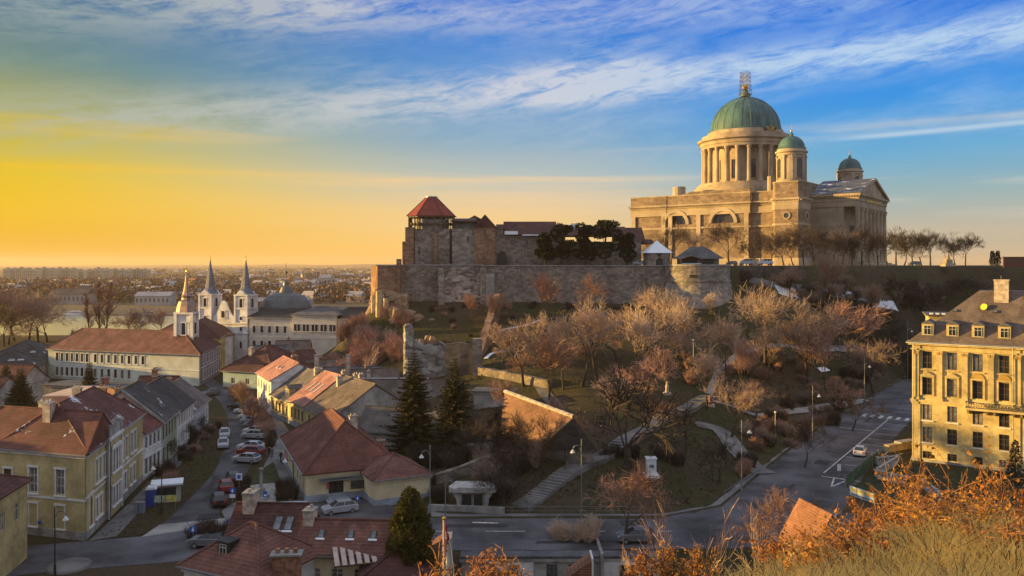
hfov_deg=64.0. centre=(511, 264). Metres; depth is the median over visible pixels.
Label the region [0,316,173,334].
river
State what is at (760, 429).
bush
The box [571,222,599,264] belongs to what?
pine
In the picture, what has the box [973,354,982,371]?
window
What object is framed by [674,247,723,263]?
bastion pavilion
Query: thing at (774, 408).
bush
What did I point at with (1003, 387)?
window
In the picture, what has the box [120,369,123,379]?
window
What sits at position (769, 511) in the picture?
bare tree
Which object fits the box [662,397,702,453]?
bare tree
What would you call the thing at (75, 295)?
hall
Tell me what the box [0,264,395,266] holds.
hills
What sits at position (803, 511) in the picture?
orange roof house
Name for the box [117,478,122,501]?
window
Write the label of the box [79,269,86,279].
apartment block
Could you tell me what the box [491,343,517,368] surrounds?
bare tree
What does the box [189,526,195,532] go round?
road sign
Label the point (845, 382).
bush
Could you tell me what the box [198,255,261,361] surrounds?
twin tower church
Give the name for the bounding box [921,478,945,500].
balustrade
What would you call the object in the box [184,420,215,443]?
bare tree
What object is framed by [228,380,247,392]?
bush
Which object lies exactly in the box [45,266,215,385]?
seminary palace
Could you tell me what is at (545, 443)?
bare tree
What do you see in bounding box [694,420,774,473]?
park path
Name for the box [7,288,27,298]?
house
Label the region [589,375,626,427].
bare tree
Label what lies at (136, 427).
window
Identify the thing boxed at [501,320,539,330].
edging stones
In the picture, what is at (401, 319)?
bush
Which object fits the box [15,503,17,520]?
window
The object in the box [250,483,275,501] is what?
corner plaza
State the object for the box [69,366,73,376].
window
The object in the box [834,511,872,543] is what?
dark roof shed
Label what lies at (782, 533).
golden bush
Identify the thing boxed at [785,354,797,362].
bush
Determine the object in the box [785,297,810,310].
bush
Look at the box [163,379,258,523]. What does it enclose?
street
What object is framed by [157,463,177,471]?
bush
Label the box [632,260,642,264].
parked car
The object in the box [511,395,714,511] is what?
stair path
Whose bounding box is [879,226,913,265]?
bare tree
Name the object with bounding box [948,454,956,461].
window
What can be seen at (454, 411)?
spruce
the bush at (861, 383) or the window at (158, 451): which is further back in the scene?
the bush at (861, 383)
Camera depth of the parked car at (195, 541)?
86.32 m
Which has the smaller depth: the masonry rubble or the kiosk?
the kiosk
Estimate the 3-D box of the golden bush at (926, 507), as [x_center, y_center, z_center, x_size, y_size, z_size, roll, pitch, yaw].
[7.604,4.474,14.279,1.924,1.170,1.886,0,0,0]
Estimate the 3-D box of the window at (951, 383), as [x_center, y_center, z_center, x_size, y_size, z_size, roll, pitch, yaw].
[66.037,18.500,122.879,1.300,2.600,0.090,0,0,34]
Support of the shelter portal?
on the pavement at (719, 501)
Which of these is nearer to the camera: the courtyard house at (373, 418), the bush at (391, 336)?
the courtyard house at (373, 418)
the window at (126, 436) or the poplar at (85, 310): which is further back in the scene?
the poplar at (85, 310)
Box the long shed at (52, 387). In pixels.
[41,375,132,399]
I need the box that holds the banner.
[850,485,875,504]
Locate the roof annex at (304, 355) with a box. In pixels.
[281,349,316,362]
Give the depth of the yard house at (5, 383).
159.65 m
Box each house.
[0,364,50,402]
[0,376,26,405]
[0,474,33,575]
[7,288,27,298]
[42,386,108,403]
[76,286,92,287]
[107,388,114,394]
[113,379,180,465]
[121,398,165,480]
[138,367,179,383]
[147,374,196,450]
[167,376,211,429]
[175,521,315,575]
[195,276,206,280]
[195,281,204,286]
[215,282,228,288]
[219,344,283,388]
[224,486,320,536]
[251,341,289,349]
[255,354,310,413]
[263,363,313,367]
[268,367,323,423]
[275,336,312,349]
[279,407,388,503]
[286,369,346,426]
[296,504,395,575]
[297,282,311,286]
[301,291,319,301]
[302,372,403,421]
[306,355,345,368]
[320,292,331,301]
[323,361,381,372]
[345,291,365,301]
[350,364,399,376]
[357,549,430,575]
[358,405,441,450]
[364,369,429,380]
[370,379,451,399]
[779,498,840,555]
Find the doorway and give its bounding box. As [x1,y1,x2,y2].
[462,494,482,505]
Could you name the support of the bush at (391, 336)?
on the terrain at (574, 393)
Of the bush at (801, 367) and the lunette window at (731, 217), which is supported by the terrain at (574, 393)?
the bush at (801, 367)
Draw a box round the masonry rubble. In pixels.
[417,335,435,344]
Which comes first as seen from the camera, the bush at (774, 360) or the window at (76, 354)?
the bush at (774, 360)
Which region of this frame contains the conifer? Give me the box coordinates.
[384,486,437,571]
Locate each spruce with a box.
[0,365,13,377]
[2,368,37,406]
[81,362,97,384]
[380,352,441,456]
[426,358,476,455]
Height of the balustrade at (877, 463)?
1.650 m
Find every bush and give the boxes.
[154,463,174,476]
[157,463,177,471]
[160,466,180,478]
[163,473,182,478]
[176,451,194,460]
[183,514,220,538]
[186,446,196,452]
[187,437,198,445]
[190,442,200,451]
[191,429,202,436]
[197,433,211,439]
[199,518,229,534]
[200,425,215,434]
[215,421,222,428]
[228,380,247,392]
[231,389,252,401]
[231,473,253,487]
[233,484,250,500]
[239,401,260,413]
[246,410,272,426]
[250,413,273,424]
[254,415,279,438]
[264,435,276,446]
[273,482,300,499]
[274,475,295,491]
[325,350,341,358]
[335,327,352,341]
[335,351,356,365]
[336,316,359,337]
[343,338,356,356]
[344,311,370,331]
[347,339,373,351]
[349,328,378,348]
[349,346,371,365]
[351,323,368,345]
[351,323,379,335]
[359,341,387,364]
[362,353,380,365]
[366,337,381,347]
[373,338,394,358]
[376,326,396,342]
[378,301,402,318]
[380,329,402,353]
[385,335,413,361]
[390,307,415,327]
[404,441,435,464]
[414,542,477,575]
[422,444,454,470]
[426,467,442,483]
[427,305,436,311]
[427,482,449,503]
[439,560,499,575]
[441,444,476,469]
[448,306,454,311]
[448,317,455,322]
[461,423,497,448]
[465,546,507,575]
[467,438,492,450]
[468,458,500,480]
[470,443,493,458]
[477,469,516,503]
[478,452,501,475]
[483,450,529,480]
[484,418,501,437]
[487,544,534,575]
[489,424,517,450]
[489,443,513,458]
[494,448,531,476]
[500,439,531,466]
[501,300,512,308]
[522,437,544,467]
[545,513,574,540]
[564,301,576,309]
[565,510,604,542]
[597,442,620,457]
[619,442,639,458]
[623,546,666,575]
[652,444,669,460]
[652,540,697,575]
[668,450,686,466]
[680,350,693,359]
[681,364,700,384]
[682,542,721,575]
[683,358,693,368]
[685,375,698,385]
[686,355,697,366]
[716,374,727,386]
[721,363,736,373]
[730,360,749,371]
[733,456,754,476]
[735,449,759,467]
[736,536,801,573]
[737,418,752,436]
[738,367,751,376]
[739,271,752,282]
[747,285,757,295]
[747,436,767,451]
[748,419,760,429]
[749,428,776,445]
[751,424,770,441]
[752,280,769,289]
[752,365,769,380]
[753,285,768,295]
[753,418,771,431]
[758,415,776,429]
[761,407,785,422]
[761,435,777,446]
[764,405,783,419]
[768,355,784,370]
[769,419,794,435]
[773,361,781,370]
[774,351,784,360]
[775,517,811,558]
[776,533,838,575]
[777,277,793,289]
[777,391,796,409]
[781,407,789,418]
[781,422,804,439]
[781,436,797,447]
[782,518,823,548]
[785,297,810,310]
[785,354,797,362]
[788,414,815,427]
[789,287,807,296]
[795,357,810,373]
[795,396,808,405]
[796,387,823,402]
[798,352,812,361]
[798,505,851,543]
[799,291,819,302]
[800,284,816,292]
[800,422,810,433]
[802,530,860,559]
[806,381,820,390]
[808,290,821,297]
[808,404,817,410]
[810,281,821,285]
[811,406,828,422]
[811,412,828,424]
[812,299,830,310]
[814,507,904,558]
[818,404,833,411]
[820,409,842,425]
[822,291,833,300]
[825,282,848,294]
[827,395,846,411]
[828,284,841,294]
[831,274,855,286]
[833,382,855,396]
[836,281,849,293]
[836,380,848,385]
[838,365,857,378]
[843,377,859,386]
[843,442,937,536]
[844,470,958,535]
[845,293,852,299]
[846,367,862,377]
[849,290,859,300]
[851,286,868,298]
[852,488,976,536]
[855,370,872,382]
[855,379,863,385]
[859,299,873,309]
[873,361,885,370]
[876,342,889,350]
[877,486,1010,537]
[878,435,989,529]
[883,354,894,364]
[899,291,921,305]
[899,361,911,378]
[900,278,920,293]
[900,300,910,309]
[901,348,911,365]
[909,291,927,309]
[940,437,1021,523]
[952,507,1023,561]
[956,460,1023,520]
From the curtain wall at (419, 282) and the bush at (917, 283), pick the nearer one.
the curtain wall at (419, 282)
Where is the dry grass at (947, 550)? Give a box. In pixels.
[705,489,1023,575]
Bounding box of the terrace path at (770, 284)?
[735,265,867,300]
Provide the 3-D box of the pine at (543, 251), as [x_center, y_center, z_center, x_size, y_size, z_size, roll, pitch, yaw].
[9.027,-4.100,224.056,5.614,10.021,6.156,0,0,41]
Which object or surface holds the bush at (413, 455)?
on the terrain at (574, 393)
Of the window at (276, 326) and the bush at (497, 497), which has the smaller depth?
the bush at (497, 497)
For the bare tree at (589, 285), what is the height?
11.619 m
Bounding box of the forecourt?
[312,499,396,517]
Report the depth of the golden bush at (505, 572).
13.03 m
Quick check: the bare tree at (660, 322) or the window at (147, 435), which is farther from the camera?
the bare tree at (660, 322)
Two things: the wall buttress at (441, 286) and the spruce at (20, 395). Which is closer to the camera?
the spruce at (20, 395)
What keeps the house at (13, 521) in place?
on the terrain at (574, 393)
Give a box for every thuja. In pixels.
[989,250,995,266]
[995,251,1000,266]
[1003,439,1023,483]
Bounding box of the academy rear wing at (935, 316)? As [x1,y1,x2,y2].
[922,311,947,320]
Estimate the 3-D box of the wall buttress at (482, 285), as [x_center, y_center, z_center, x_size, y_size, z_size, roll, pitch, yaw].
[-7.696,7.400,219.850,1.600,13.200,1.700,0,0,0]
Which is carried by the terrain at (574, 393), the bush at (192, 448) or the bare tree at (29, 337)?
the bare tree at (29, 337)
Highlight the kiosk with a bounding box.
[150,477,183,502]
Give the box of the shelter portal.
[449,481,495,505]
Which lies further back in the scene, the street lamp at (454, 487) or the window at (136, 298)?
the window at (136, 298)
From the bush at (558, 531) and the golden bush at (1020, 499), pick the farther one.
the bush at (558, 531)
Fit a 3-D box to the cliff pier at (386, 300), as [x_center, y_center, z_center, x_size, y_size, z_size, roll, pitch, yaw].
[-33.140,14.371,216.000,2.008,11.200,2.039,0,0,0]
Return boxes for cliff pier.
[371,295,375,312]
[375,291,383,317]
[383,298,388,317]
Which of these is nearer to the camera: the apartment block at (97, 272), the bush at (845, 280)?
the bush at (845, 280)
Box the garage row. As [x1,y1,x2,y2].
[460,536,661,575]
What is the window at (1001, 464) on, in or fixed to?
in the academy building at (968, 374)
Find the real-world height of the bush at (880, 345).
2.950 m
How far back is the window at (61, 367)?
215.46 m
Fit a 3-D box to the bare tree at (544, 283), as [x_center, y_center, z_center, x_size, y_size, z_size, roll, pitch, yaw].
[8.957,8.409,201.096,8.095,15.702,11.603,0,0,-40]
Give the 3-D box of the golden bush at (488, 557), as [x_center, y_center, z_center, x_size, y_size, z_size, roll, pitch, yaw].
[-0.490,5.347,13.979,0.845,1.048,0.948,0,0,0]
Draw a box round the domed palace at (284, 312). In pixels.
[247,271,367,355]
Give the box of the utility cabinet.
[134,501,145,513]
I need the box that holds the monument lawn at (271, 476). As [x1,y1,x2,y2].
[236,462,287,501]
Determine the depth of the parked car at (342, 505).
98.29 m
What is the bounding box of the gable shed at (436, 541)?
[432,532,452,575]
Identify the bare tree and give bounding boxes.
[0,287,32,319]
[0,287,44,340]
[0,301,35,346]
[0,302,51,344]
[1,296,78,342]
[6,286,54,339]
[7,289,71,341]
[107,307,154,329]
[112,306,158,328]
[140,307,173,329]
[151,456,173,467]
[166,438,189,460]
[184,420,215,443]
[189,414,207,430]
[225,380,255,409]
[239,396,271,425]
[446,413,510,454]
[462,293,478,321]
[467,406,501,433]
[470,463,547,510]
[484,289,507,312]
[484,309,559,386]
[487,379,518,407]
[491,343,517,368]
[497,428,565,474]
[503,408,562,452]
[504,350,536,373]
[518,332,579,399]
[529,270,565,326]
[535,309,585,389]
[541,393,570,411]
[550,295,628,386]
[551,415,587,455]
[559,336,583,364]
[561,293,623,379]
[569,273,613,310]
[569,308,656,365]
[583,459,682,543]
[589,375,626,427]
[590,350,694,469]
[605,298,701,364]
[606,344,682,408]
[616,305,663,374]
[632,284,698,342]
[632,290,662,318]
[642,235,673,251]
[646,221,694,263]
[652,398,679,436]
[658,321,725,369]
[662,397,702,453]
[663,296,703,358]
[682,230,700,247]
[687,339,726,409]
[693,229,720,248]
[696,432,737,482]
[698,291,722,323]
[699,218,763,263]
[700,376,765,436]
[704,308,747,378]
[712,280,847,365]
[725,333,773,396]
[728,485,824,548]
[729,377,778,414]
[737,238,771,265]
[746,321,790,380]
[751,224,781,265]
[754,228,798,265]
[758,303,861,382]
[761,229,789,265]
[763,232,806,265]
[769,263,802,297]
[777,220,820,265]
[784,315,844,394]
[785,269,805,288]
[788,418,848,467]
[799,231,828,265]
[807,253,859,297]
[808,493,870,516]
[811,225,862,262]
[812,295,878,332]
[815,232,855,264]
[816,311,903,372]
[818,297,892,365]
[821,377,864,408]
[828,228,865,265]
[833,224,882,265]
[834,235,865,265]
[836,337,909,393]
[836,391,889,430]
[845,237,879,265]
[848,313,884,337]
[854,283,888,312]
[862,232,911,265]
[867,227,895,265]
[875,300,925,342]
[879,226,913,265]
[882,273,937,308]
[884,318,923,366]
[890,230,927,265]
[896,234,933,265]
[898,236,932,265]
[913,228,942,265]
[917,281,963,320]
[924,272,977,310]
[932,231,974,256]
[937,238,962,262]
[944,275,1014,296]
[954,232,984,265]
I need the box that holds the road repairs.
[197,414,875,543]
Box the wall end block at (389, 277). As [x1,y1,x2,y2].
[376,259,402,294]
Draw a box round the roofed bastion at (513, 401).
[500,389,595,462]
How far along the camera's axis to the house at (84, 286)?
761.36 m
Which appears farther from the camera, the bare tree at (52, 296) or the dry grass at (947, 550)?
the bare tree at (52, 296)
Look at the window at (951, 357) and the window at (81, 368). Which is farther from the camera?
the window at (81, 368)
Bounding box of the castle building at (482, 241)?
[451,215,653,265]
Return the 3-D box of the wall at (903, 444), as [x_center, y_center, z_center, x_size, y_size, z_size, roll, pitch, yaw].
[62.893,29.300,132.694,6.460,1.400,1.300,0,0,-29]
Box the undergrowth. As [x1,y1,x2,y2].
[103,265,1023,538]
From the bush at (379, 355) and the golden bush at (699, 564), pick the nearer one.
the golden bush at (699, 564)
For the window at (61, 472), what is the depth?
90.01 m
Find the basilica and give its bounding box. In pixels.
[628,71,894,265]
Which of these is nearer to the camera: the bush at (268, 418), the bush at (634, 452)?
the bush at (634, 452)
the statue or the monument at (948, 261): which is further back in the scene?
the monument at (948, 261)
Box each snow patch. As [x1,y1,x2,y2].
[775,285,803,298]
[839,292,897,310]
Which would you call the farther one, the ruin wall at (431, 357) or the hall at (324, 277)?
the hall at (324, 277)
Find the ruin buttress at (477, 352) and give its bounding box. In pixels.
[473,338,481,375]
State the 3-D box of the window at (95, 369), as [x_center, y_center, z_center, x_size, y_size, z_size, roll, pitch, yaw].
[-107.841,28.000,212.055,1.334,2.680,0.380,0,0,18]
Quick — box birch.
[364,341,380,365]
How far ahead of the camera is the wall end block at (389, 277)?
218.50 m
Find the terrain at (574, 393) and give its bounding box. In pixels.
[0,265,1023,575]
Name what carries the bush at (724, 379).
on the terrain at (574, 393)
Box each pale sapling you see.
[620,546,629,571]
[635,482,679,575]
[690,492,753,575]
[736,503,769,569]
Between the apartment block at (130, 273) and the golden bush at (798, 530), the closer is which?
the golden bush at (798, 530)
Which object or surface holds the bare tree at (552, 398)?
on the terrain at (574, 393)
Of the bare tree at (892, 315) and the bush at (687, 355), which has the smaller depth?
the bush at (687, 355)
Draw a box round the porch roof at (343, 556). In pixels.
[331,547,376,575]
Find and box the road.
[6,378,911,575]
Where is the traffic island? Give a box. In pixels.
[46,557,92,574]
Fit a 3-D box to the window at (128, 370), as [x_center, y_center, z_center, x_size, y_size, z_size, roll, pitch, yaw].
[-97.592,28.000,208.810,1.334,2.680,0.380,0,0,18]
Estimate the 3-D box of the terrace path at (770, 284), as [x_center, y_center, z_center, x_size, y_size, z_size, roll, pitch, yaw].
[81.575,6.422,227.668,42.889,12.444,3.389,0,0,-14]
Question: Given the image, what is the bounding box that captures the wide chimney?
[269,547,303,575]
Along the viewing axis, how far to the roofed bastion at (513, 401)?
112.52 m
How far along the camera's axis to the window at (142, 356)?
207.61 m
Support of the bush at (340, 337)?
on the terrain at (574, 393)
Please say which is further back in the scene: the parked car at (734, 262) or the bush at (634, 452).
the parked car at (734, 262)
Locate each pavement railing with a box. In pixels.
[461,506,643,514]
[724,469,758,498]
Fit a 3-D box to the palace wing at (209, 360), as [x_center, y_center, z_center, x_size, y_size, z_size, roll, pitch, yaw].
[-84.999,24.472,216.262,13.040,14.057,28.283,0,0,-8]
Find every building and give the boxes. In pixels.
[2,384,146,539]
[199,317,231,371]
[314,272,319,277]
[906,275,1023,472]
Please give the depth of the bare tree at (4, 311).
300.46 m
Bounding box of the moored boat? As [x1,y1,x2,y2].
[63,311,84,315]
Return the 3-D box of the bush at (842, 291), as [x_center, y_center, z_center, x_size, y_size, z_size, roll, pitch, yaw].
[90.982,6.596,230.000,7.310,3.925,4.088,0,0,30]
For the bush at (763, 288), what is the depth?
217.46 m
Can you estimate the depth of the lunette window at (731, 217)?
367.13 m
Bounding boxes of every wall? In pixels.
[371,266,376,292]
[402,265,441,300]
[414,339,444,377]
[428,504,504,513]
[434,451,500,484]
[442,265,482,301]
[445,342,472,377]
[477,367,551,388]
[480,294,499,357]
[483,265,664,303]
[738,266,802,277]
[884,438,911,451]
[1002,257,1023,266]
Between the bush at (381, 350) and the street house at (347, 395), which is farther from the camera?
the bush at (381, 350)
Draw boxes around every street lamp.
[53,507,68,575]
[151,466,162,514]
[283,459,293,500]
[419,445,430,512]
[445,479,456,520]
[570,439,582,517]
[741,420,751,494]
[812,386,820,450]
[864,358,870,412]
[907,322,912,385]
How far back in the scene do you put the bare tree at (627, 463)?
111.53 m
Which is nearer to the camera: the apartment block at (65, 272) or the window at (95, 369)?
the window at (95, 369)
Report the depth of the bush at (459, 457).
115.15 m
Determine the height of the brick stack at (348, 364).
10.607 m
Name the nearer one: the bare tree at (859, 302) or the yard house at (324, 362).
the yard house at (324, 362)
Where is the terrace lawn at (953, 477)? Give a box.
[849,463,1023,503]
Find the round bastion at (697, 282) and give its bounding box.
[662,264,732,308]
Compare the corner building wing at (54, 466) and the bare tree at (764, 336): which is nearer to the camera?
the corner building wing at (54, 466)
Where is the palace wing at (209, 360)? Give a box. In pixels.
[175,332,221,384]
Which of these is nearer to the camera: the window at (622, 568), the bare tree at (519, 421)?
the window at (622, 568)
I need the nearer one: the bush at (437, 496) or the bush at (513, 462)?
the bush at (437, 496)
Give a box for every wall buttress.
[438,268,444,304]
[480,268,485,303]
[486,274,493,304]
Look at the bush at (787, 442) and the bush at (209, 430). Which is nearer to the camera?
the bush at (787, 442)
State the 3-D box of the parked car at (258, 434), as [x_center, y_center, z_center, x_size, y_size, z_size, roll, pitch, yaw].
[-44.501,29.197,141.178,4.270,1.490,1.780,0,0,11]
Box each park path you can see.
[535,386,569,463]
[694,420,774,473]
[704,343,860,394]
[713,399,867,416]
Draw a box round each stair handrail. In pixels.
[509,456,564,499]
[590,430,653,471]
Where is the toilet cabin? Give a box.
[145,485,156,506]
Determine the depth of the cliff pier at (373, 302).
218.40 m
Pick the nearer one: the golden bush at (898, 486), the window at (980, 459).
the golden bush at (898, 486)
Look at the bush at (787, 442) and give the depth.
134.46 m
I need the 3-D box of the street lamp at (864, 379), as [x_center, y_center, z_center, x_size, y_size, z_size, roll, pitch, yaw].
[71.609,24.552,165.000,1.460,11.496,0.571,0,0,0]
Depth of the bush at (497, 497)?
101.30 m
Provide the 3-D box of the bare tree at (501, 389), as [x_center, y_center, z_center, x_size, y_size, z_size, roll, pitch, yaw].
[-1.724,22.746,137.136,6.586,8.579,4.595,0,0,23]
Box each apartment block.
[3,267,11,279]
[12,268,15,278]
[16,267,26,279]
[24,268,31,279]
[32,268,41,278]
[39,267,50,279]
[47,268,58,279]
[55,267,61,278]
[62,267,71,279]
[69,268,78,279]
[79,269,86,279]
[87,269,92,276]
[93,267,103,277]
[101,268,112,278]
[113,268,119,276]
[118,268,127,279]
[128,268,133,279]
[133,268,142,279]
[143,268,149,278]
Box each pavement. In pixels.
[89,423,211,540]
[222,416,303,519]
[425,376,905,516]
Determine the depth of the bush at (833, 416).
152.62 m
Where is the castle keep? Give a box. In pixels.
[402,196,455,265]
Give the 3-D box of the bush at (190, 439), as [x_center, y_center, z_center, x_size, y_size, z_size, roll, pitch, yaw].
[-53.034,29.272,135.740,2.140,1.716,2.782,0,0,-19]
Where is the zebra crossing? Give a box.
[862,414,909,420]
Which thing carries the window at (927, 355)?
in the academy building at (968, 374)
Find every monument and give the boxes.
[258,467,269,500]
[663,382,670,395]
[708,395,714,407]
[940,253,955,265]
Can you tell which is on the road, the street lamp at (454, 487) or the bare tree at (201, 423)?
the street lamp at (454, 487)
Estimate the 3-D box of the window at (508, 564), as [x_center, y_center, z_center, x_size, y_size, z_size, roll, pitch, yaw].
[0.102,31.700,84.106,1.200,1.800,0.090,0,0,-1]
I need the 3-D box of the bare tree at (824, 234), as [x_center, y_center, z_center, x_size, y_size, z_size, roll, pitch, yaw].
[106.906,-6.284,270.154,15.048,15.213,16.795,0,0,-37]
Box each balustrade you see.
[875,454,898,465]
[875,469,908,484]
[876,456,898,474]
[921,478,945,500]
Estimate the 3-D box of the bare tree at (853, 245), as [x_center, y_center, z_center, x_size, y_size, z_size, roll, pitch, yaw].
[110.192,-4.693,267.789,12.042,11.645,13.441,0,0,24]
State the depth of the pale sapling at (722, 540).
24.67 m
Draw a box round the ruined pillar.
[403,323,414,376]
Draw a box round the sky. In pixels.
[0,0,1023,265]
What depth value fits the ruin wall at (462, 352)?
172.48 m
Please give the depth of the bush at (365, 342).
200.21 m
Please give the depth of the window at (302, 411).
148.88 m
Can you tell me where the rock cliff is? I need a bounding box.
[366,287,434,323]
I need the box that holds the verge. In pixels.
[99,437,218,539]
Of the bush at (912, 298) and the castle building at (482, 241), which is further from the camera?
the bush at (912, 298)
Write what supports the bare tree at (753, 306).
on the terrain at (574, 393)
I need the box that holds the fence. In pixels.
[845,450,877,487]
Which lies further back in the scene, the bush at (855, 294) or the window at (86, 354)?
the bush at (855, 294)
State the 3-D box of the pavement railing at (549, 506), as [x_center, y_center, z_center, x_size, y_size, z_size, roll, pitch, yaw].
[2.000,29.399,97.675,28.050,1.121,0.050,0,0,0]
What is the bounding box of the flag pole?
[442,517,453,575]
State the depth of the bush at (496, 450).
111.36 m
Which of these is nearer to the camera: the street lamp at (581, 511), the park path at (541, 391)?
the street lamp at (581, 511)
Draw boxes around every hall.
[0,339,50,358]
[0,350,47,374]
[50,288,96,304]
[134,292,175,304]
[258,297,311,304]
[294,280,317,285]
[319,274,333,285]
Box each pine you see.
[534,232,556,264]
[549,223,576,264]
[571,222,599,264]
[589,219,622,264]
[616,231,636,264]
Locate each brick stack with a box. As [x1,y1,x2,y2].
[314,355,319,367]
[345,355,350,375]
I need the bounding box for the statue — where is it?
[643,441,658,478]
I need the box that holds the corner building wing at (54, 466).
[0,399,111,540]
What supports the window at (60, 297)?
in the hall at (75, 295)
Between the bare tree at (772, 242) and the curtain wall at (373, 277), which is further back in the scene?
the bare tree at (772, 242)
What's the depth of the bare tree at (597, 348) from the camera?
170.58 m
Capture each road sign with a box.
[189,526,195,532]
[229,487,235,506]
[236,473,241,479]
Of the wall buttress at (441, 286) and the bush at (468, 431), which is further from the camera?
the wall buttress at (441, 286)
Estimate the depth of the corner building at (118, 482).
98.61 m
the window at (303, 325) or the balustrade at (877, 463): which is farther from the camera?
the window at (303, 325)
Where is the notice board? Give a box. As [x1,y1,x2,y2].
[154,495,175,508]
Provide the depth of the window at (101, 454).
94.75 m
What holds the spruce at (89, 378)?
on the terrain at (574, 393)
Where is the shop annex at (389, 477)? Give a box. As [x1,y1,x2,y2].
[360,451,433,505]
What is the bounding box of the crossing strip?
[142,518,225,536]
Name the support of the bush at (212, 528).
on the terrain at (574, 393)
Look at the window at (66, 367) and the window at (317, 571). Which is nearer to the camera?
the window at (317, 571)
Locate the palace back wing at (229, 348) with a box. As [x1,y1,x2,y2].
[161,322,234,365]
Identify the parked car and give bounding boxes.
[187,531,224,548]
[202,388,221,395]
[210,491,226,507]
[217,436,228,448]
[218,478,233,491]
[219,427,229,437]
[225,470,238,481]
[227,402,239,409]
[231,452,261,463]
[234,406,244,413]
[236,440,264,448]
[236,445,265,454]
[237,413,247,418]
[239,416,256,423]
[240,429,265,439]
[241,421,255,428]
[242,425,260,432]
[321,498,358,515]
[616,526,657,544]
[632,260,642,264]
[724,261,738,264]
[738,259,753,265]
[757,259,773,265]
[853,445,866,456]
[907,261,920,264]
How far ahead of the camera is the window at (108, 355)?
210.88 m
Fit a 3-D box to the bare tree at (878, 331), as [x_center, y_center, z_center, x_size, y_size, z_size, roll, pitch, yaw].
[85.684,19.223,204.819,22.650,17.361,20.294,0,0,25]
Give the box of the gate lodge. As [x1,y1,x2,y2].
[642,241,671,264]
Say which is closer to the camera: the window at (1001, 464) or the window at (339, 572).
the window at (339, 572)
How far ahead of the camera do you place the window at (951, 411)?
122.94 m
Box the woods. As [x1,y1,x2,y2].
[0,265,370,303]
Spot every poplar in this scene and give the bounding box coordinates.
[77,292,94,327]
[88,281,110,327]
[100,282,119,327]
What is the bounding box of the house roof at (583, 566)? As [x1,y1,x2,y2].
[566,550,593,575]
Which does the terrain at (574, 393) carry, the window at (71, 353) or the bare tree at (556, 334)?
the bare tree at (556, 334)
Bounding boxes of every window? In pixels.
[0,512,3,531]
[1,466,12,474]
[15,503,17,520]
[16,268,22,279]
[24,269,30,279]
[27,465,38,494]
[27,501,38,527]
[48,269,53,278]
[53,467,65,497]
[53,503,65,530]
[55,352,58,361]
[55,366,58,375]
[56,297,82,300]
[60,352,63,361]
[60,366,63,375]
[65,352,68,361]
[65,366,68,376]
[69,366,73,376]
[70,352,73,361]
[74,367,78,376]
[75,352,78,362]
[80,353,83,362]
[80,367,83,376]
[85,353,88,362]
[88,490,94,529]
[93,367,96,377]
[94,456,99,485]
[95,494,100,520]
[99,453,103,482]
[99,491,103,515]
[100,353,103,363]
[100,368,103,376]
[102,269,109,278]
[102,450,106,478]
[106,354,110,363]
[106,368,110,378]
[111,444,116,474]
[111,483,116,507]
[113,368,117,378]
[114,442,119,471]
[114,481,119,504]
[117,440,122,468]
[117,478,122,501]
[120,354,123,364]
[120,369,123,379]
[124,469,127,491]
[125,434,128,459]
[126,369,130,379]
[127,355,130,364]
[129,464,132,486]
[130,430,134,454]
[133,427,137,451]
[133,461,136,482]
[134,355,137,364]
[136,298,167,301]
[141,355,144,365]
[144,434,148,450]
[144,455,148,476]
[149,432,152,447]
[149,453,153,473]
[153,430,156,445]
[153,451,156,470]
[157,428,160,443]
[157,449,160,462]
[220,310,225,318]
[252,325,255,332]
[274,400,277,412]
[275,325,278,333]
[283,326,286,333]
[284,404,287,417]
[290,405,292,418]
[293,324,296,331]
[296,408,299,422]
[300,410,303,423]
[302,324,305,331]
[306,324,309,331]
[311,324,314,331]
[315,568,319,575]
[328,324,332,331]
[329,480,342,492]
[332,569,342,575]
[348,478,363,491]
[508,564,518,575]
[546,565,556,575]
[620,565,634,575]
[662,210,688,224]
[708,208,737,222]
[923,351,931,368]
[923,377,931,394]
[923,404,931,419]
[923,427,931,441]
[923,451,931,458]
[947,352,956,369]
[947,379,956,396]
[947,406,956,421]
[947,429,956,444]
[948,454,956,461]
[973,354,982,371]
[973,381,982,398]
[973,411,982,424]
[973,432,982,447]
[973,457,982,464]
[999,355,1008,373]
[999,383,1008,400]
[999,413,1008,426]
[999,434,1008,450]
[999,460,1008,467]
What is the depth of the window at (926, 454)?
124.73 m
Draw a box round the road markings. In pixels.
[823,398,910,486]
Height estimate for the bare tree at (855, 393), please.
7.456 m
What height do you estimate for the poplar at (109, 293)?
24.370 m
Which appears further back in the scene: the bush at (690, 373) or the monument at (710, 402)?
the bush at (690, 373)

